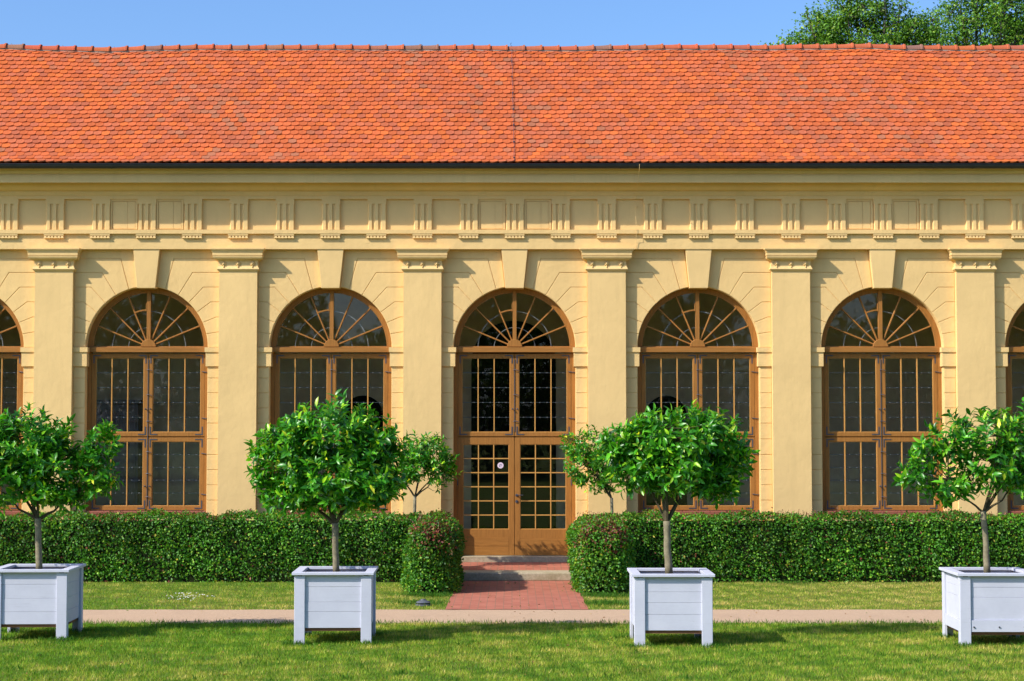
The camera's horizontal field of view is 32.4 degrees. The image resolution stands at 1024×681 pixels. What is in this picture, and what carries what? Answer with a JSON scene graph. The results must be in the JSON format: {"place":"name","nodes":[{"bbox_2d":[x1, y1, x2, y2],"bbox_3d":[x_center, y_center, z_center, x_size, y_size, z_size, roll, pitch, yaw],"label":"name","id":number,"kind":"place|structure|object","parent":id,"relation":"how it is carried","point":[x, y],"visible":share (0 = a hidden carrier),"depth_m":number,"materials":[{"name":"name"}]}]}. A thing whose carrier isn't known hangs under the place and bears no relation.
{"place":"outdoors","nodes":[
{"label":"outdoors","id":0,"kind":"place"},
{"bbox_2d":[0,0,1022,47],"label":"sky","id":1,"kind":"structure","parent":0,"point":[81,23],"materials":[{"name":"blue"}]},
{"bbox_2d":[0,579,1023,680],"bbox_3d":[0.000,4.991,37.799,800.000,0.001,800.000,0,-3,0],"label":"lawn","id":2,"kind":"structure","parent":0,"point":[420,608],"depth_m":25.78,"materials":[{"name":"plant"}]},
{"bbox_2d":[0,564,85,640],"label":"planter box","id":3,"kind":"object","parent":2,"relation":"on","point":[47,595],"visible":1,"depth_m":25.77,"materials":[{"name":"white paint"}]},
{"bbox_2d":[0,402,124,568],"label":"orange tree","id":4,"kind":"object","parent":3,"relation":"in","point":[29,466],"visible":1,"depth_m":26.24,"materials":[{"name":"green plant"}]},
{"bbox_2d":[0,508,468,593],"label":"hedge","id":5,"kind":"object","parent":2,"relation":"on","point":[412,550],"visible":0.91,"depth_m":35.52,"materials":[{"name":"green plant"}]},
{"bbox_2d":[292,566,377,644],"bbox_3d":[-2.583,3.876,25.811,1.178,1.038,1.178,0,-3,-1],"label":"planter box","id":6,"kind":"object","parent":2,"relation":"on","point":[326,598],"visible":0.99,"depth_m":25.29,"materials":[{"name":"white paint"}]},
{"bbox_2d":[244,388,413,571],"bbox_3d":[-2.698,2.059,25.879,2.573,2.716,1.492,0,-3,0],"label":"orange tree","id":7,"kind":"object","parent":6,"relation":"in","point":[360,462],"visible":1,"depth_m":25.68,"materials":[{"name":"green plant"}]},
{"bbox_2d":[415,599,430,606],"bbox_3d":[-1.554,4.584,30.811,0.280,0.120,0.280,0,-3,0],"label":"garden lamp","id":8,"kind":"object","parent":2,"relation":"on","point":[422,602],"visible":0.98,"depth_m":30.73,"materials":[{"name":"metal"}]},
{"bbox_2d":[396,429,463,512],"bbox_3d":[-1.897,3.344,36.405,1.477,3.030,1.221,2,-3,-33],"label":"orange tree","id":9,"kind":"object","parent":2,"relation":"on","point":[425,461],"visible":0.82,"depth_m":36.30,"materials":[{"name":"green plant"}]},
{"bbox_2d":[9,581,1008,674],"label":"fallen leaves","id":10,"kind":"object","parent":2,"relation":"on","point":[498,623],"visible":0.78,"depth_m":27.08,"materials":[{"name":"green plant"}]},
{"bbox_2d":[0,43,1023,565],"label":"orangery building","id":11,"kind":"structure","parent":2,"relation":"on","point":[500,269],"depth_m":38.11,"materials":[{"name":"yellow paint"}]},
{"bbox_2d":[0,299,23,515],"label":"window","id":12,"kind":"structure","parent":11,"relation":"in","point":[3,349],"depth_m":38.22,"materials":[{"name":"brown wood"}]},
{"bbox_2d":[85,288,207,519],"bbox_3d":[-7.896,1.925,38.212,2.638,6.165,0.400,0,-3,0],"label":"window","id":13,"kind":"structure","parent":11,"relation":"in","point":[148,345],"depth_m":38.18,"materials":[{"name":"brown wood"}]},
{"bbox_2d":[270,288,391,519],"bbox_3d":[-3.920,1.925,38.212,2.638,6.165,0.400,0,-3,0],"label":"window","id":14,"kind":"structure","parent":11,"relation":"in","point":[331,345],"depth_m":38.23,"materials":[{"name":"brown wood"}]},
{"bbox_2d":[342,396,382,510],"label":"interior doorway","id":15,"kind":"structure","parent":11,"relation":"in","point":[376,406],"depth_m":42.87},
{"bbox_2d":[471,321,555,528],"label":"interior doorway","id":16,"kind":"structure","parent":11,"relation":"in","point":[485,365],"depth_m":42.85,"materials":[{"name":"glass"}]},
{"bbox_2d":[454,288,574,561],"bbox_3d":[0.057,1.802,38.062,2.637,5.934,0.390,0,-3,0],"label":"door","id":17,"kind":"structure","parent":11,"relation":"in","point":[514,543],"depth_m":38.14,"materials":[{"name":"brown wood"}]},
{"bbox_2d":[646,396,686,510],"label":"interior doorway","id":18,"kind":"structure","parent":11,"relation":"in","point":[649,498],"depth_m":42.86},
{"bbox_2d":[638,288,758,520],"bbox_3d":[4.032,1.925,38.212,2.638,6.165,0.400,0,-3,0],"label":"window","id":19,"kind":"structure","parent":11,"relation":"in","point":[697,345],"depth_m":38.22,"materials":[{"name":"brown wood"}]},
{"bbox_2d":[821,288,942,520],"bbox_3d":[8.008,1.925,38.212,2.638,6.165,0.400,0,-3,0],"label":"window","id":20,"kind":"structure","parent":11,"relation":"in","point":[880,345],"depth_m":38.18,"materials":[{"name":"brown wood"}]},
{"bbox_2d":[1005,303,1023,514],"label":"window","id":21,"kind":"structure","parent":11,"relation":"in","point":[1012,349],"depth_m":38.20,"materials":[{"name":"brown wood"}]},
{"bbox_2d":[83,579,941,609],"bbox_3d":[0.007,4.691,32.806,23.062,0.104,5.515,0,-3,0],"label":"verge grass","id":22,"kind":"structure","parent":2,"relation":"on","point":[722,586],"depth_m":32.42,"materials":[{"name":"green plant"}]},
{"bbox_2d":[460,562,569,569],"bbox_3d":[0.085,4.834,37.061,2.470,0.240,1.530,0,-3,0],"label":"brick landing","id":23,"kind":"object","parent":2,"relation":"on","point":[515,566],"visible":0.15,"depth_m":36.93,"materials":[{"name":"red brick"}]},
{"bbox_2d":[463,570,570,580],"bbox_3d":[0.085,4.813,36.016,2.370,0.178,0.620,0,-3,0],"label":"stone step","id":24,"kind":"object","parent":2,"relation":"on","point":[516,575],"visible":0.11,"depth_m":35.71,"materials":[{"name":"beige stone"}]},
{"bbox_2d":[559,424,615,514],"bbox_3d":[1.738,3.290,36.364,1.518,3.135,1.150,1,-3,-25],"label":"orange tree","id":25,"kind":"object","parent":2,"relation":"on","point":[593,466],"visible":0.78,"depth_m":36.29,"materials":[{"name":"green plant"}]},
{"bbox_2d":[627,568,714,647],"bbox_3d":[2.292,3.860,25.490,1.178,1.038,1.178,0,-3,0],"label":"planter box","id":26,"kind":"object","parent":2,"relation":"on","point":[679,601],"visible":0.99,"depth_m":24.97,"materials":[{"name":"white paint"}]},
{"bbox_2d":[594,398,760,573],"bbox_3d":[2.393,2.117,25.570,2.410,2.553,1.376,0,-3,0],"label":"orange tree","id":27,"kind":"object","parent":26,"relation":"in","point":[702,453],"visible":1,"depth_m":25.41,"materials":[{"name":"green plant"}]},
{"bbox_2d":[564,506,1023,594],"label":"hedge","id":28,"kind":"object","parent":2,"relation":"on","point":[820,546],"visible":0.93,"depth_m":35.52,"materials":[{"name":"green plant"}]},
{"bbox_2d":[764,0,956,45],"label":"oak tree","id":29,"kind":"object","parent":2,"relation":"on","point":[829,27],"visible":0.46,"depth_m":54.20,"materials":[{"name":"green plant"}]},
{"bbox_2d":[928,0,1023,45],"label":"oak tree","id":30,"kind":"object","parent":2,"relation":"on","point":[1001,22],"visible":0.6,"depth_m":58.14,"materials":[{"name":"green plant"}]},
{"bbox_2d":[939,567,1023,645],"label":"planter box","id":31,"kind":"object","parent":2,"relation":"on","point":[977,601],"visible":0.97,"depth_m":25.11,"materials":[{"name":"white paint"}]},
{"bbox_2d":[891,397,1023,572],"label":"orange tree","id":32,"kind":"object","parent":31,"relation":"in","point":[1002,452],"visible":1,"depth_m":25.61,"materials":[{"name":"green plant"}]},
{"bbox_2d":[83,609,941,623],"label":"gravel path","id":33,"kind":"structure","parent":0,"point":[397,615],"depth_m":29.17,"materials":[{"name":"beige gravel"}]},
{"bbox_2d":[446,581,587,608],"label":"brick walkway","id":34,"kind":"structure","parent":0,"point":[533,594],"depth_m":32.38,"materials":[{"name":"red brick"}]}
]}

